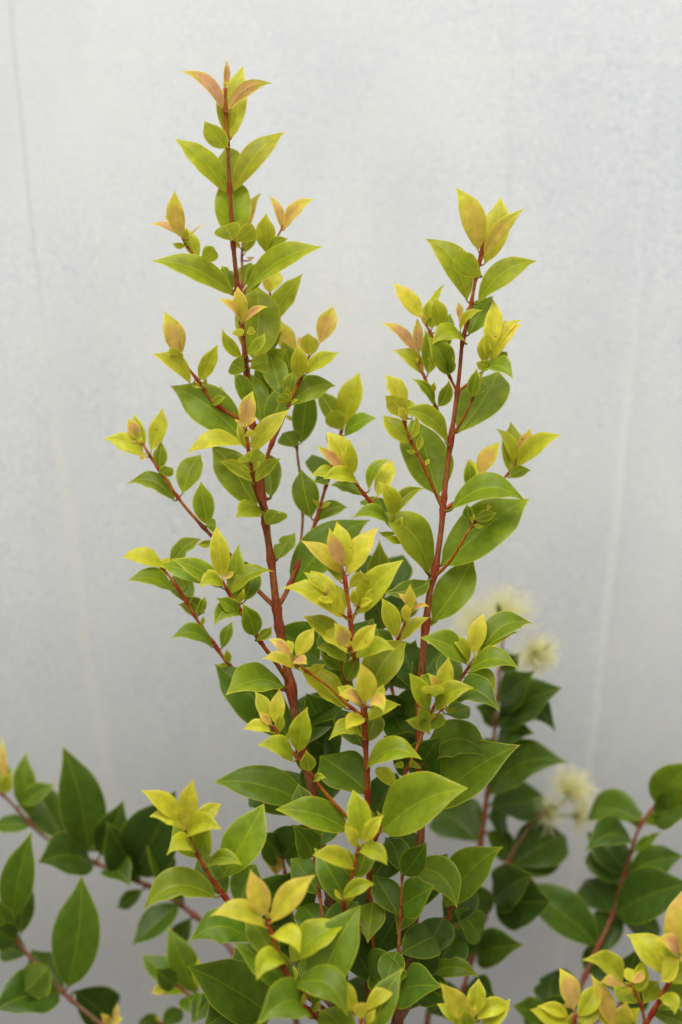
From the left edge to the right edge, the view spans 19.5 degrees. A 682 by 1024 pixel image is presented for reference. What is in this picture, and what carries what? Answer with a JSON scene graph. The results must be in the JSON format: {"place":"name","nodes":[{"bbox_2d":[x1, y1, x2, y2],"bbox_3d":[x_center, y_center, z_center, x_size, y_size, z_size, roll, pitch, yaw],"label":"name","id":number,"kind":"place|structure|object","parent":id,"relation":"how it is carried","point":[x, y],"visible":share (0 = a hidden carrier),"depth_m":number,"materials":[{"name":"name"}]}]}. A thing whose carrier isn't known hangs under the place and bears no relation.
{"place":"outdoors","nodes":[
{"label":"outdoors","id":0,"kind":"place"},
{"bbox_2d":[0,0,681,1023],"bbox_3d":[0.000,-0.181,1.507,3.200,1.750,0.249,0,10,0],"label":"backdrop","id":1,"kind":"structure","parent":0,"point":[398,122],"depth_m":1.41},
{"label":"ground","id":2,"kind":"structure","parent":0,"visible":0},
{"bbox_2d":[0,737,299,1023],"bbox_3d":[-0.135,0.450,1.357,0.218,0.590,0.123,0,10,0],"label":"shrub","id":3,"kind":"object","parent":2,"relation":"on","point":[134,847],"visible":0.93,"depth_m":1.31,"materials":[{"name":"green plant"}]},
{"bbox_2d":[104,60,561,1023],"bbox_3d":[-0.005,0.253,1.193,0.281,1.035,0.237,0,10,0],"label":"shrub","id":4,"kind":"object","parent":2,"relation":"on","point":[284,962],"visible":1,"depth_m":1.19,"materials":[{"name":"green plant"}]},
{"bbox_2d":[424,580,598,1023],"bbox_3d":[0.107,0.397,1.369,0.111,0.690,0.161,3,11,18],"label":"shrub","id":5,"kind":"object","parent":2,"relation":"on","point":[537,847],"visible":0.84,"depth_m":1.34,"materials":[{"name":"green plant"}]},
{"bbox_2d":[437,892,681,1023],"bbox_3d":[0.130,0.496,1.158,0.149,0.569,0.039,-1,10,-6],"label":"shrub","id":6,"kind":"object","parent":2,"relation":"on","point":[662,955],"visible":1,"depth_m":1.12,"materials":[{"name":"yellow plant"}]},
{"bbox_2d":[513,763,681,1023],"bbox_3d":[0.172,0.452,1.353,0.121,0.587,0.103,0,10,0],"label":"shrub","id":7,"kind":"object","parent":2,"relation":"on","point":[643,894],"visible":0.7,"depth_m":1.32,"materials":[{"name":"green plant"}]}
]}

